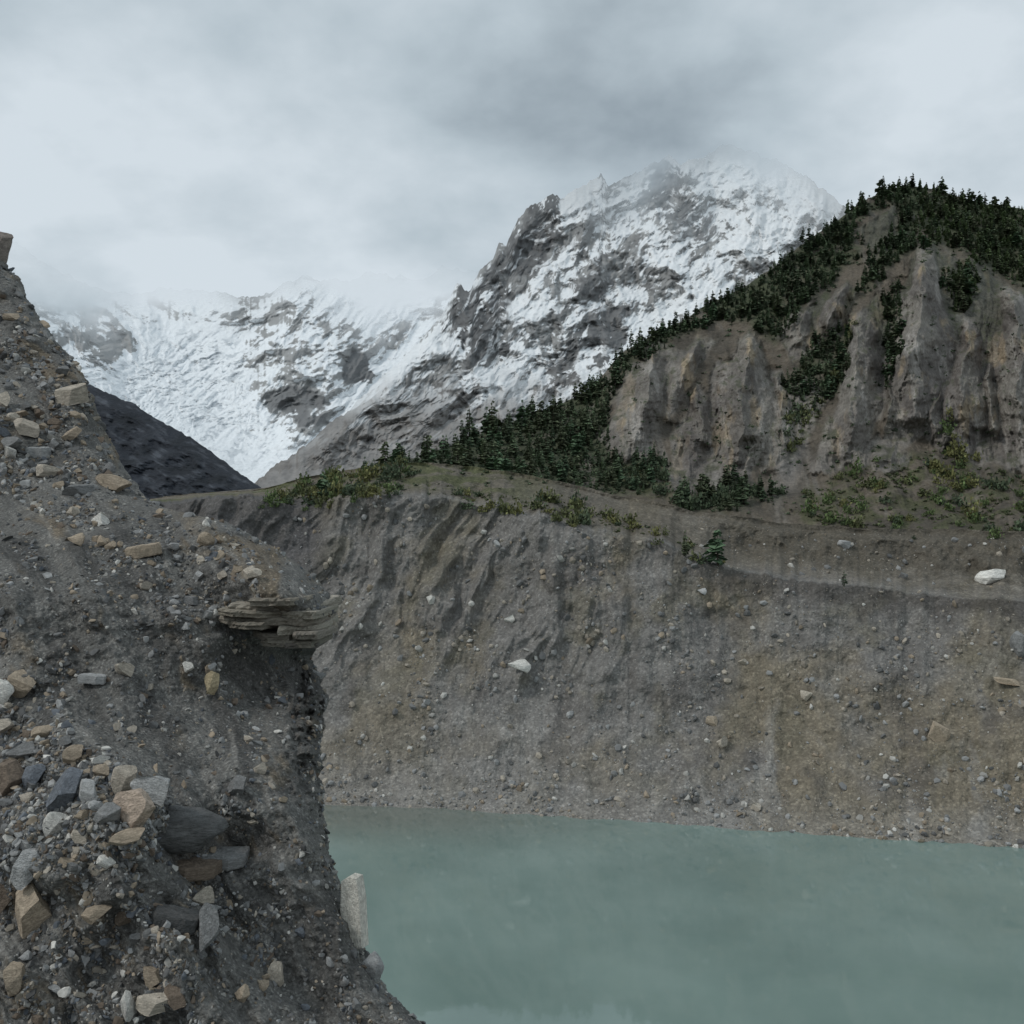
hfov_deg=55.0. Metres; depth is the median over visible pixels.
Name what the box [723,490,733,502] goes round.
shrub
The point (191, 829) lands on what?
rock
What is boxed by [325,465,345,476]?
shrub
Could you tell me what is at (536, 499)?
shrub
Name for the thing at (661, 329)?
conifer
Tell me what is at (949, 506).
shrub
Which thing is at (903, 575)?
boulder
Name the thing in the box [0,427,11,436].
stone
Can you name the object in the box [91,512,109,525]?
stone
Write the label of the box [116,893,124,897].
stone
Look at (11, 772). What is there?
rock
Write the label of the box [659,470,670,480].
shrub
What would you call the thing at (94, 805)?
stone
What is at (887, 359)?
conifer
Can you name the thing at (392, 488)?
shrub
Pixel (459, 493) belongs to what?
shrub
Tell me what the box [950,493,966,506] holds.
shrub
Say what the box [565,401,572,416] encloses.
conifer
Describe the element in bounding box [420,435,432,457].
conifer
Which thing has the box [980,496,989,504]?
shrub
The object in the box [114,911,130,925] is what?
rock
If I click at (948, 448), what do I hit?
shrub
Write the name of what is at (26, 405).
stone
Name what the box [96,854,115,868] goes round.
stone
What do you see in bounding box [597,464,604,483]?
conifer
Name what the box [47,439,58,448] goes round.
stone
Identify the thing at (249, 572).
rock
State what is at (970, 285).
conifer
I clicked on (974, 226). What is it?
conifer
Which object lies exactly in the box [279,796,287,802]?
stone
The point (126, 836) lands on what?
rock
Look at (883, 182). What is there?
conifer
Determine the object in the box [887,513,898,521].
shrub
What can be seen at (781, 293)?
conifer
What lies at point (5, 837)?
stone
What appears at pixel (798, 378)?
conifer
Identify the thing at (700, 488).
conifer
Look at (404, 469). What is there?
shrub
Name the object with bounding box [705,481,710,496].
conifer
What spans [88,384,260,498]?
dark ridge
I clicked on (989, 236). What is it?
conifer
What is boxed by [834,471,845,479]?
shrub
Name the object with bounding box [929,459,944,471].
shrub
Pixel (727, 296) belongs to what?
conifer
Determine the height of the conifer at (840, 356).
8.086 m
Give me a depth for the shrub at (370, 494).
234.49 m
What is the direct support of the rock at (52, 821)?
on the gravel slope at (34, 609)
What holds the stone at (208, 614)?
on the gravel slope at (34, 609)
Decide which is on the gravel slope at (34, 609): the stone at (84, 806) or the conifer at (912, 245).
the stone at (84, 806)
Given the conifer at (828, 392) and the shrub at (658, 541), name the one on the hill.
the conifer at (828, 392)
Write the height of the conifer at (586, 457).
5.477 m
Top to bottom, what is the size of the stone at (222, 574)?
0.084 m
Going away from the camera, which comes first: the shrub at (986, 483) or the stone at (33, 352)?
the stone at (33, 352)
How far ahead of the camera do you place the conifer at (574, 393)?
365.51 m
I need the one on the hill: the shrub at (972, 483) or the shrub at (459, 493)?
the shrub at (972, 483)
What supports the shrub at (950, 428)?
on the hill
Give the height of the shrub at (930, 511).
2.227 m
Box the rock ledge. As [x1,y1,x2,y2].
[217,591,341,648]
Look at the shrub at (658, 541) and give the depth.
219.88 m
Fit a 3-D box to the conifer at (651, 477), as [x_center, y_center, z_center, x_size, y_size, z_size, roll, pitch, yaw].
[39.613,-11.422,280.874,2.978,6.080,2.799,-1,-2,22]
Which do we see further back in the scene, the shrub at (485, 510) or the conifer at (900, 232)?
the conifer at (900, 232)
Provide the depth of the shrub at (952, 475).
279.27 m
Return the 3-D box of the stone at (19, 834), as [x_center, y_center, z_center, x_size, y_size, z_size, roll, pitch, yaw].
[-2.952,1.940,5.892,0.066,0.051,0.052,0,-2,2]
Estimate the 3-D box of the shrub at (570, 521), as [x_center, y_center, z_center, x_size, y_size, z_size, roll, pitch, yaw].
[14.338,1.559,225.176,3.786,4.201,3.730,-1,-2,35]
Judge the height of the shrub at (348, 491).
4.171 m
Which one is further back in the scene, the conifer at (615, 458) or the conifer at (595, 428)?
the conifer at (595, 428)
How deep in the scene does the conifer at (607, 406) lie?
340.49 m
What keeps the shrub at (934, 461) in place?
on the hill
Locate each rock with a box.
[0,232,13,262]
[0,679,13,703]
[0,718,14,733]
[0,759,23,796]
[0,884,10,913]
[1,436,22,448]
[3,961,24,996]
[6,741,34,758]
[7,669,35,697]
[10,847,40,889]
[13,418,39,437]
[15,883,51,938]
[22,763,45,789]
[31,725,53,737]
[35,464,61,476]
[42,812,67,836]
[46,767,82,811]
[54,383,88,405]
[55,366,68,376]
[61,426,81,440]
[62,484,94,495]
[62,744,82,763]
[71,823,87,843]
[79,778,96,802]
[81,904,111,924]
[92,764,108,777]
[93,802,120,822]
[95,474,131,491]
[109,827,144,845]
[111,765,136,794]
[113,788,155,827]
[114,663,134,676]
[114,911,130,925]
[120,990,136,1021]
[130,776,169,805]
[135,992,167,1016]
[143,966,161,988]
[158,805,228,853]
[164,986,185,1009]
[182,661,193,672]
[192,886,213,904]
[199,902,218,953]
[204,671,219,694]
[227,775,246,794]
[235,984,249,1002]
[243,567,261,578]
[268,961,283,986]
[360,951,383,981]
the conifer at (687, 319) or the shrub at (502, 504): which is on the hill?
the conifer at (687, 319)
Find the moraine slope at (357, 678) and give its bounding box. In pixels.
[147,462,1023,847]
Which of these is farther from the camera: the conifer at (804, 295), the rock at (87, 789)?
the conifer at (804, 295)
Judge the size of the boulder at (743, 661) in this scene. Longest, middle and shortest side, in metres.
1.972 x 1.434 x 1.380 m
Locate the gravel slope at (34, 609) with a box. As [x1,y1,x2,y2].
[0,261,420,1023]
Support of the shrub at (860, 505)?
on the hill
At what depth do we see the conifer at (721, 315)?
391.71 m
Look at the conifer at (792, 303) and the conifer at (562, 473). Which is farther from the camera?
the conifer at (792, 303)
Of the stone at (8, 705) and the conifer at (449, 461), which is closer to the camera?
the stone at (8, 705)
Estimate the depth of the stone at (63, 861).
5.71 m
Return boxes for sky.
[0,0,1023,325]
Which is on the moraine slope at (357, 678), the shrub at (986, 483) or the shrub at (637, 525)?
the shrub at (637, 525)
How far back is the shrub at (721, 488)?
272.55 m
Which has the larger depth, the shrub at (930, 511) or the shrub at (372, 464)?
the shrub at (372, 464)
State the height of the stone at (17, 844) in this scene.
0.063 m
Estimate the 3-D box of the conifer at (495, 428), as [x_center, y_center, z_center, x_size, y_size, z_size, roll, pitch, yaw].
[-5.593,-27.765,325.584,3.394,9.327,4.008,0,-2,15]
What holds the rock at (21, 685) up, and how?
on the gravel slope at (34, 609)
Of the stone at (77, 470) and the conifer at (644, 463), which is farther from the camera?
the conifer at (644, 463)
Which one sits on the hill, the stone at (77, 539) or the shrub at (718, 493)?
the shrub at (718, 493)
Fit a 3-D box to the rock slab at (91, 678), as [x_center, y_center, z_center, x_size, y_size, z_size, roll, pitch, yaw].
[-3.151,1.254,7.397,0.199,0.070,0.141,5,-2,-6]
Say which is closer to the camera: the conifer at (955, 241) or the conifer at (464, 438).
the conifer at (464, 438)
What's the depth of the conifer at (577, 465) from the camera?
291.54 m
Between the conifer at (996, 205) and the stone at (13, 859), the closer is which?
the stone at (13, 859)
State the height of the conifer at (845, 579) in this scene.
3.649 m
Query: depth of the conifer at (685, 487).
271.01 m
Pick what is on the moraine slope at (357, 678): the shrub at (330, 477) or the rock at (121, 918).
the shrub at (330, 477)
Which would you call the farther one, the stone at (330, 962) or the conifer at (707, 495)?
the conifer at (707, 495)
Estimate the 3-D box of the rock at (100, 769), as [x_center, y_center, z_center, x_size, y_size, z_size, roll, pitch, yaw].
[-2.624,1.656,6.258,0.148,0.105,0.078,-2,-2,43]
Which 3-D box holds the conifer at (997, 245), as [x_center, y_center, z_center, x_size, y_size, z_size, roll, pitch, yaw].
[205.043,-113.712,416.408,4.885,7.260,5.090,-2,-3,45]
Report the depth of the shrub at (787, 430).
302.24 m
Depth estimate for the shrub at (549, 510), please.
228.26 m
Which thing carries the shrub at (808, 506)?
on the hill
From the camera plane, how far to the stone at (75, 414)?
12.02 m
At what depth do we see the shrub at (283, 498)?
245.70 m
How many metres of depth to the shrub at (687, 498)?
267.49 m
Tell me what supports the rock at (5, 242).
on the gravel slope at (34, 609)
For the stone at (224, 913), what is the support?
on the gravel slope at (34, 609)
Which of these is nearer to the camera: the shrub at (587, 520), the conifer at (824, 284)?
the shrub at (587, 520)
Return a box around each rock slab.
[25,447,51,457]
[77,673,105,684]
[125,542,161,558]
[151,903,198,934]
[177,856,222,881]
[201,846,249,871]
[340,873,368,948]
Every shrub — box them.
[263,489,279,500]
[263,497,281,507]
[273,486,287,493]
[277,487,294,498]
[281,496,288,503]
[285,495,294,503]
[292,483,301,491]
[295,472,313,484]
[297,480,311,496]
[301,493,318,505]
[303,488,317,499]
[314,495,326,507]
[318,493,329,500]
[321,467,341,479]
[322,479,340,495]
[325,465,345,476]
[327,468,341,482]
[327,476,343,495]
[328,473,340,485]
[328,489,337,497]
[340,481,356,495]
[345,470,355,476]
[350,492,357,502]
[352,483,365,493]
[353,464,371,482]
[355,479,368,488]
[355,483,367,497]
[358,488,369,497]
[363,462,378,478]
[366,483,382,493]
[366,490,376,497]
[369,458,379,472]
[373,461,385,475]
[376,470,394,481]
[380,459,397,475]
[387,462,402,479]
[388,478,398,490]
[389,458,402,470]
[392,490,402,494]
[393,451,407,465]
[401,463,412,471]
[403,468,421,475]
[452,487,463,495]
[460,498,474,509]
[462,487,470,495]
[473,490,483,496]
[477,505,488,512]
[486,502,494,509]
[495,494,511,512]
[500,503,513,514]
[506,498,524,515]
[528,493,546,509]
[532,500,542,508]
[536,487,550,499]
[536,489,549,500]
[541,506,553,512]
[542,485,555,500]
[544,491,564,502]
[550,511,565,521]
[558,505,576,518]
[566,510,579,526]
[567,497,583,508]
[572,488,587,504]
[575,504,591,524]
[576,509,594,522]
[582,503,597,516]
[600,504,614,517]
[603,511,618,523]
[615,510,622,522]
[623,512,639,523]
[627,520,643,529]
[638,455,658,469]
[648,525,660,535]
[650,538,663,544]
[652,481,669,495]
[654,464,668,480]
[654,482,673,492]
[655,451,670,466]
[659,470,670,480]
[661,525,669,535]
[668,494,687,503]
[677,492,693,507]
[680,538,694,546]
[688,487,707,509]
[688,550,700,560]
[709,493,721,505]
[710,492,727,501]
[714,483,733,498]
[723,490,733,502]
[750,484,760,496]
[773,483,787,494]
[778,424,793,436]
[784,411,795,421]
[786,406,796,415]
[787,438,797,451]
[791,412,800,422]
[793,437,804,444]
[795,402,809,416]
[799,410,812,424]
[800,404,814,414]
[800,493,819,513]
[821,511,842,523]
[822,489,834,503]
[823,512,837,522]
[824,354,838,364]
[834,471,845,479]
[838,496,851,506]
[839,513,852,525]
[842,502,853,513]
[845,455,863,475]
[849,511,866,527]
[854,500,868,510]
[855,472,874,487]
[868,476,886,486]
[870,455,882,461]
[874,478,881,489]
[876,495,892,503]
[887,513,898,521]
[892,516,901,524]
[900,472,912,483]
[906,513,915,520]
[908,472,917,480]
[917,485,931,496]
[923,457,932,467]
[923,507,935,514]
[925,458,942,471]
[927,491,936,499]
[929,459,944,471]
[930,492,945,503]
[932,476,945,483]
[935,461,955,479]
[937,484,949,493]
[938,417,956,433]
[941,465,959,474]
[942,501,954,509]
[944,406,952,414]
[944,441,961,456]
[945,477,960,488]
[949,435,967,454]
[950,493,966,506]
[951,449,969,461]
[955,456,968,469]
[955,519,965,526]
[956,480,971,488]
[959,471,973,485]
[960,496,983,516]
[961,472,982,487]
[966,510,983,522]
[970,450,982,461]
[980,476,997,485]
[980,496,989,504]
[982,522,997,530]
[987,527,1004,538]
[989,475,1011,490]
[1012,486,1023,495]
[1012,497,1023,509]
[1012,514,1023,530]
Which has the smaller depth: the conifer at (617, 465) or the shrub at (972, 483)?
the shrub at (972, 483)
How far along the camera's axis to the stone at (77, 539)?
8.83 m
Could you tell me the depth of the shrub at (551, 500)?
243.00 m
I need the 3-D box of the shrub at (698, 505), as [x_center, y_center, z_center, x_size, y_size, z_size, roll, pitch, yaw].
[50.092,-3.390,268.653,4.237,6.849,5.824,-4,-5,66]
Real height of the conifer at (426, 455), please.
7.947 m
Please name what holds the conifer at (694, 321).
on the hill
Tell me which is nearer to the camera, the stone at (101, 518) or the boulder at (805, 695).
the stone at (101, 518)
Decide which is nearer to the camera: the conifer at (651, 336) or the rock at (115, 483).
the rock at (115, 483)
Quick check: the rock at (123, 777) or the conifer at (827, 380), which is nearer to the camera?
the rock at (123, 777)
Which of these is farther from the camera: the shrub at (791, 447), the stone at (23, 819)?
the shrub at (791, 447)
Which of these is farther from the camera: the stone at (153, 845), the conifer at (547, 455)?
the conifer at (547, 455)
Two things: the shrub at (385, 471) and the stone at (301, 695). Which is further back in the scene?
the shrub at (385, 471)
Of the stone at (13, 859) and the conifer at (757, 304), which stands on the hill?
the conifer at (757, 304)
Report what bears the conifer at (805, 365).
on the hill
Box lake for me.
[323,805,1023,1023]
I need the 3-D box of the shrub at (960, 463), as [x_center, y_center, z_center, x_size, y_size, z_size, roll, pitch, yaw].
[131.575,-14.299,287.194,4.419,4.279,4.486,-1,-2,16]
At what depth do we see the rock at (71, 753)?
6.41 m
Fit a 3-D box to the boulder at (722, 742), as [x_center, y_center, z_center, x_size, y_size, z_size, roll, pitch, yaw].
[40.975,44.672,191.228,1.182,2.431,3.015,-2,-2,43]
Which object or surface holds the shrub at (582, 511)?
on the moraine slope at (357, 678)
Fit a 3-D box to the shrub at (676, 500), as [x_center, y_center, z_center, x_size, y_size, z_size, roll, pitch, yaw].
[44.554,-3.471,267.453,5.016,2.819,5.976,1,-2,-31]
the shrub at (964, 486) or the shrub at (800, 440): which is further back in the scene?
the shrub at (800, 440)
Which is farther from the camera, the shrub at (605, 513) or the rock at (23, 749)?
the shrub at (605, 513)
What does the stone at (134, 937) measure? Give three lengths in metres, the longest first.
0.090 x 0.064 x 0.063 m
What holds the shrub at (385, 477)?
on the moraine slope at (357, 678)
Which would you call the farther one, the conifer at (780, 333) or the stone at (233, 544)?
the conifer at (780, 333)
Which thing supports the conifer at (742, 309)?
on the hill
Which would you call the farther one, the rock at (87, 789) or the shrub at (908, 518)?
the shrub at (908, 518)
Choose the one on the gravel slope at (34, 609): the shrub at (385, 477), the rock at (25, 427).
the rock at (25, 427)
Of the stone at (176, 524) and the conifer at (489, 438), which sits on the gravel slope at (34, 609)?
the stone at (176, 524)
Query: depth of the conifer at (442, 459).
296.66 m
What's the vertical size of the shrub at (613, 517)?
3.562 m
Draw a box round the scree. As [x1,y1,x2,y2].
[293,495,1023,848]
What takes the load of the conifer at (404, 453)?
on the hill
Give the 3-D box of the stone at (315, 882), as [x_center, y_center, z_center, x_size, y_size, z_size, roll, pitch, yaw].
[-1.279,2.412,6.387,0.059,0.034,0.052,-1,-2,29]
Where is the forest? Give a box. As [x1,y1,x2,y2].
[389,176,1023,510]
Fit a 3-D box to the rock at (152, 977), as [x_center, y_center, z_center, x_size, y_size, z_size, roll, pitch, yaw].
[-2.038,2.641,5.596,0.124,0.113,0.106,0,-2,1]
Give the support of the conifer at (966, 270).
on the hill
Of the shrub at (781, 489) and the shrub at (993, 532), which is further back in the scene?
the shrub at (781, 489)
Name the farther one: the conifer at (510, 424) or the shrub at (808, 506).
the conifer at (510, 424)
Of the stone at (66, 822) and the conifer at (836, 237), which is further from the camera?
the conifer at (836, 237)
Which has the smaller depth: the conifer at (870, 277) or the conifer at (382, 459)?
the conifer at (382, 459)
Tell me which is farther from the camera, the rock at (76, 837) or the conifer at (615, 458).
the conifer at (615, 458)
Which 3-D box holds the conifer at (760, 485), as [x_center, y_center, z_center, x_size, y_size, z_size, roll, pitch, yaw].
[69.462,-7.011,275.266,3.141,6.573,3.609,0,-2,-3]
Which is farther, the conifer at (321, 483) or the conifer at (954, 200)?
the conifer at (954, 200)
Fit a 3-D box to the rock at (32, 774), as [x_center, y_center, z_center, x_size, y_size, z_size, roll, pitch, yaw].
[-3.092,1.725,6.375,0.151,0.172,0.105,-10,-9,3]
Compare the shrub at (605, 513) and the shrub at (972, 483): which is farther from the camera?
the shrub at (972, 483)
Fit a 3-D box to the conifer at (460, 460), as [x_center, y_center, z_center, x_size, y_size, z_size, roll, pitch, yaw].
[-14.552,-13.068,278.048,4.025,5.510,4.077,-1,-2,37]
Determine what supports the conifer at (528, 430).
on the hill
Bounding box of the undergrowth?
[278,186,1023,551]
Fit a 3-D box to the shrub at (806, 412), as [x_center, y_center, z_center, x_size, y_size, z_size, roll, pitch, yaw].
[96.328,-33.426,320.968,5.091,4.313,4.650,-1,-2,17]
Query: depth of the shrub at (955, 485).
274.41 m
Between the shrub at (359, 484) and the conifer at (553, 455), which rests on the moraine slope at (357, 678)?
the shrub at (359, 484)
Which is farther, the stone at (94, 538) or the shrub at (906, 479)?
the shrub at (906, 479)
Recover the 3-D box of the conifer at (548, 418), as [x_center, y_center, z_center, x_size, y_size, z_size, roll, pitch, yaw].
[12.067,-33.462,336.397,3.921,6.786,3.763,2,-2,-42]
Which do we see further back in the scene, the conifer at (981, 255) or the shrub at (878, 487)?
the conifer at (981, 255)
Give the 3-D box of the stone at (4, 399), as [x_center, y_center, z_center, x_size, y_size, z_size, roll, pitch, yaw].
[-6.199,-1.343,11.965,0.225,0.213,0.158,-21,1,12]
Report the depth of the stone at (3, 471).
10.93 m
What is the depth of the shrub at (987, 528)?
248.83 m
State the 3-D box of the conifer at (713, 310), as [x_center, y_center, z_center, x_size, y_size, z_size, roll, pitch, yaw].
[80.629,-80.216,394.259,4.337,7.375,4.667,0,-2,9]
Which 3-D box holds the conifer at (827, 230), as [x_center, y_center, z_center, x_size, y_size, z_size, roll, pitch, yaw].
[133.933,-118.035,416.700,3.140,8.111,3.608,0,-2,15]
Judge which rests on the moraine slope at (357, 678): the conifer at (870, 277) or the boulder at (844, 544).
the boulder at (844, 544)
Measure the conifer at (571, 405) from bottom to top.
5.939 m
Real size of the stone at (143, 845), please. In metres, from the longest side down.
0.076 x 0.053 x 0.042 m
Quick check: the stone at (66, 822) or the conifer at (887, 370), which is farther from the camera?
the conifer at (887, 370)
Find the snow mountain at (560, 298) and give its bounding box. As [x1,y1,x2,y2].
[255,172,845,487]
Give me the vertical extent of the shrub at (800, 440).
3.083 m
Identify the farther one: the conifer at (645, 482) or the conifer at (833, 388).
the conifer at (833, 388)
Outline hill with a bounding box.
[163,186,1023,531]
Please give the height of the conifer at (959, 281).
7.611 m
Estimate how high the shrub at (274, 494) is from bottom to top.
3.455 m
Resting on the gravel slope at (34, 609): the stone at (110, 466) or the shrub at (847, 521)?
the stone at (110, 466)
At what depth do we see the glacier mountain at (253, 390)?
3278.17 m
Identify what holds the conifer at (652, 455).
on the hill
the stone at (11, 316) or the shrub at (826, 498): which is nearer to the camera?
the stone at (11, 316)
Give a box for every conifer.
[315,474,330,495]
[375,441,390,463]
[390,443,404,462]
[396,446,408,462]
[419,436,425,457]
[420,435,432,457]
[421,440,430,462]
[428,449,437,462]
[438,435,448,453]
[439,447,444,463]
[443,447,453,464]
[450,434,459,450]
[451,441,471,465]
[455,456,464,465]
[458,420,467,447]
[463,438,473,455]
[465,406,479,443]
[466,446,475,463]
[468,426,478,443]
[475,437,479,452]
[477,439,489,464]
[479,407,490,432]
[482,401,503,433]
[484,450,497,469]
[486,426,493,441]
[488,434,500,452]
[489,440,498,461]
[490,414,498,438]
[493,452,507,470]
[495,427,503,444]
[497,440,501,457]
[501,418,507,437]
[503,420,510,442]
[504,458,514,471]
[505,410,513,423]
[506,441,513,457]
[507,411,514,432]
[510,437,519,453]
[513,400,527,425]
[517,460,527,473]
[518,417,522,432]
[522,416,535,437]
[523,442,531,459]
[525,395,536,417]
[526,448,538,474]
[533,408,544,429]
[534,400,544,417]
[535,434,540,452]
[538,454,547,472]
[541,435,551,459]
[542,431,555,452]
[544,405,550,422]
[544,467,549,478]
[546,394,557,417]
[548,408,559,431]
[548,448,555,463]
[549,457,557,474]
[550,428,555,445]
[555,422,569,448]
[556,460,561,472]
[556,462,567,482]
[558,421,568,438]
[560,450,570,476]
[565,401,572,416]
[565,414,574,433]
[566,468,574,483]
[567,453,573,468]
[568,420,575,441]
[568,439,579,455]
[569,398,574,410]
[570,427,583,451]
[570,455,582,470]
[571,382,577,398]
[574,411,584,432]
[576,382,590,402]
[578,449,584,462]
[579,408,587,424]
[579,431,586,445]
[581,414,594,434]
[585,374,591,392]
[585,424,592,445]
[585,448,589,462]
[588,377,595,396]
[591,416,598,432]
[592,387,601,399]
[597,375,602,389]
[597,399,607,414]
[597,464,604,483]
[599,402,604,420]
[600,406,606,426]
[603,469,610,485]
[605,396,609,411]
[608,367,620,386]
[610,445,619,463]
[610,466,615,480]
[610,471,616,485]
[611,357,620,375]
[611,448,619,468]
[611,454,622,474]
[616,471,624,484]
[617,343,624,361]
[620,452,624,468]
[628,329,633,348]
[628,474,636,489]
[632,336,645,353]
[632,342,637,358]
[632,446,640,460]
[637,327,644,339]
[637,342,645,360]
[638,450,646,472]
[641,469,648,487]
[646,327,657,341]
[646,447,652,461]
[647,343,653,359]
[647,450,655,468]
[647,461,654,481]
[649,442,657,460]
[659,323,666,336]
[673,480,683,504]
[679,475,689,497]
[681,530,691,555]
[685,310,690,326]
[691,313,698,327]
[695,474,712,493]
[696,481,709,504]
[698,314,708,328]
[702,530,727,565]
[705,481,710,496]
[706,300,709,314]
[708,290,716,304]
[708,303,717,319]
[708,482,716,498]
[718,305,724,319]
[720,465,731,479]
[721,288,730,302]
[721,466,733,488]
[721,493,726,506]
[722,300,726,312]
[724,497,734,509]
[731,459,739,483]
[734,279,738,293]
[734,476,752,503]
[737,298,747,316]
[743,467,748,482]
[751,285,756,299]
[754,295,760,311]
[756,287,763,305]
[756,475,764,496]
[757,318,763,332]
[759,487,765,500]
[766,474,777,495]
[769,293,776,307]
[772,295,784,313]
[777,318,782,336]
[779,283,784,295]
[782,253,789,265]
[783,296,791,313]
[785,281,793,300]
[786,293,797,311]
[789,272,794,288]
[790,308,796,322]
[790,368,796,384]
[793,270,804,285]
[794,281,800,296]
[795,367,804,382]
[799,225,804,242]
[799,286,811,303]
[799,375,807,392]
[800,263,805,277]
[800,352,813,372]
[806,224,811,241]
[808,375,812,392]
[812,330,818,345]
[820,337,827,350]
[821,271,827,288]
[822,241,828,254]
[822,363,829,376]
[823,375,831,386]
[824,383,831,398]
[825,225,830,240]
[830,359,839,375]
[831,229,840,243]
[831,379,836,393]
[834,342,845,363]
[841,571,847,586]
[842,356,848,371]
[844,214,849,229]
[844,319,849,335]
[847,323,852,337]
[847,353,850,367]
[859,192,866,205]
[859,200,868,214]
[866,248,872,267]
[868,264,877,280]
[874,179,883,194]
[877,249,887,264]
[880,264,885,276]
[880,287,886,301]
[881,176,886,191]
[882,306,893,319]
[883,361,894,376]
[885,344,889,362]
[888,324,897,340]
[888,336,896,355]
[895,314,905,333]
[895,335,904,354]
[896,226,906,240]
[898,210,905,224]
[906,204,910,217]
[907,233,915,249]
[909,174,915,187]
[918,235,930,248]
[926,203,934,216]
[929,226,935,239]
[936,176,948,194]
[936,201,943,216]
[938,273,946,287]
[946,272,952,286]
[950,192,957,206]
[951,229,960,246]
[954,210,959,224]
[955,274,968,291]
[958,288,967,304]
[959,292,970,312]
[962,262,973,278]
[963,231,972,249]
[964,282,969,295]
[965,274,976,295]
[966,188,974,205]
[971,214,977,231]
[973,201,979,213]
[974,191,984,204]
[978,243,985,260]
[979,236,989,250]
[985,229,992,243]
[990,235,1001,250]
[991,196,999,210]
[994,209,1001,223]
[995,255,1000,269]
[998,230,1006,242]
[1004,219,1014,236]
[1009,232,1022,247]
[1009,249,1018,267]
[1013,220,1020,232]
[1018,266,1023,280]
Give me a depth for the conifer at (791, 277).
396.57 m
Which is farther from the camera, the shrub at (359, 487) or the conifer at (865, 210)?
the conifer at (865, 210)
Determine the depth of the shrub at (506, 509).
233.39 m
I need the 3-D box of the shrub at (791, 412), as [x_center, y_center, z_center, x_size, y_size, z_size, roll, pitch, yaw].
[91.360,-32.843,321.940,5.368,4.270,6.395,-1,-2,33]
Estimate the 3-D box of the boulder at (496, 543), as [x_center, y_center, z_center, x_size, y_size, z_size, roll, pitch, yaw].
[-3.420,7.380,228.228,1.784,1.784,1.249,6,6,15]
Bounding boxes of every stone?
[0,391,9,408]
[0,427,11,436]
[0,467,6,474]
[0,798,12,806]
[1,749,8,755]
[2,313,19,320]
[2,834,14,842]
[3,382,14,389]
[4,445,16,457]
[4,702,12,708]
[4,924,15,931]
[6,412,19,421]
[10,854,19,862]
[11,1013,20,1019]
[12,725,19,730]
[12,839,22,848]
[13,832,23,837]
[14,494,22,499]
[15,410,28,415]
[18,950,31,959]
[19,792,34,801]
[20,816,27,821]
[20,840,31,849]
[21,401,30,408]
[22,729,30,737]
[26,757,34,762]
[26,782,37,789]
[27,806,34,811]
[28,350,37,354]
[31,1014,42,1023]
[33,408,44,418]
[39,423,47,429]
[39,739,49,744]
[40,844,45,850]
[47,418,62,424]
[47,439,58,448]
[48,984,60,994]
[49,963,57,970]
[50,425,59,428]
[50,897,56,904]
[52,481,63,487]
[57,857,72,867]
[59,735,71,745]
[62,819,69,827]
[66,506,79,515]
[66,862,77,871]
[67,533,84,545]
[68,411,80,418]
[68,949,74,957]
[72,847,80,854]
[73,468,81,472]
[73,992,86,997]
[74,809,88,819]
[78,898,85,908]
[79,761,87,768]
[80,853,88,861]
[80,937,92,944]
[81,803,88,809]
[82,882,88,889]
[87,981,95,987]
[88,800,102,810]
[88,863,100,875]
[90,755,109,763]
[90,951,99,960]
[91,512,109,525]
[91,535,98,541]
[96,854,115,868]
[97,535,106,546]
[98,794,105,800]
[99,559,107,564]
[101,842,109,847]
[102,462,115,472]
[104,540,115,549]
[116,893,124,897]
[117,541,122,546]
[123,853,135,858]
[129,933,139,941]
[138,840,145,847]
[139,581,152,590]
[147,560,155,565]
[148,847,154,855]
[149,840,155,848]
[151,926,158,933]
[154,564,162,569]
[168,543,179,550]
[169,599,179,605]
[173,522,180,527]
[173,556,181,562]
[181,622,189,629]
[183,595,197,604]
[193,571,203,581]
[197,532,214,545]
[197,949,206,960]
[202,610,213,618]
[208,605,217,610]
[214,534,223,542]
[217,570,226,579]
[219,909,228,916]
[229,542,238,546]
[232,564,242,573]
[244,735,252,741]
[247,819,256,824]
[253,762,266,773]
[257,979,268,991]
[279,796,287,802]
[294,927,304,937]
[296,693,303,697]
[301,1004,309,1010]
[312,880,319,885]
[314,910,321,916]
[326,957,334,967]
[340,954,347,962]
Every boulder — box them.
[423,699,430,704]
[426,595,434,604]
[494,540,499,546]
[504,615,514,622]
[508,659,530,672]
[566,711,573,717]
[698,588,706,594]
[706,716,717,725]
[717,736,727,747]
[738,659,746,663]
[751,803,760,811]
[800,690,812,700]
[837,540,850,548]
[898,573,907,578]
[928,721,949,741]
[974,569,1005,584]
[993,677,1019,685]
[1009,631,1023,656]
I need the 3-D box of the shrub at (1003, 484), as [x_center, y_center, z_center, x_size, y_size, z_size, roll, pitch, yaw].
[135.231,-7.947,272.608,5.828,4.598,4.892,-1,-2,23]
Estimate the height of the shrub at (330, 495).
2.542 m
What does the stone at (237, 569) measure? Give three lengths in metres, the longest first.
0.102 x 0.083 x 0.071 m
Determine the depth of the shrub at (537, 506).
231.39 m
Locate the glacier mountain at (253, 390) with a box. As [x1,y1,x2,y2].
[36,292,443,482]
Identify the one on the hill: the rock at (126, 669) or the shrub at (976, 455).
the shrub at (976, 455)
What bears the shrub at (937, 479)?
on the hill
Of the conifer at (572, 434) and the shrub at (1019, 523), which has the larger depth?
the conifer at (572, 434)
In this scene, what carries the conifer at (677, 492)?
on the hill
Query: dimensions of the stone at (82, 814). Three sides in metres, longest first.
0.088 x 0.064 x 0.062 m
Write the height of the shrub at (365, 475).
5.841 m
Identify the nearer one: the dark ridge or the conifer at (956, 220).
the conifer at (956, 220)
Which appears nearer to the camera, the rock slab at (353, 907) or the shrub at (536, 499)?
the rock slab at (353, 907)

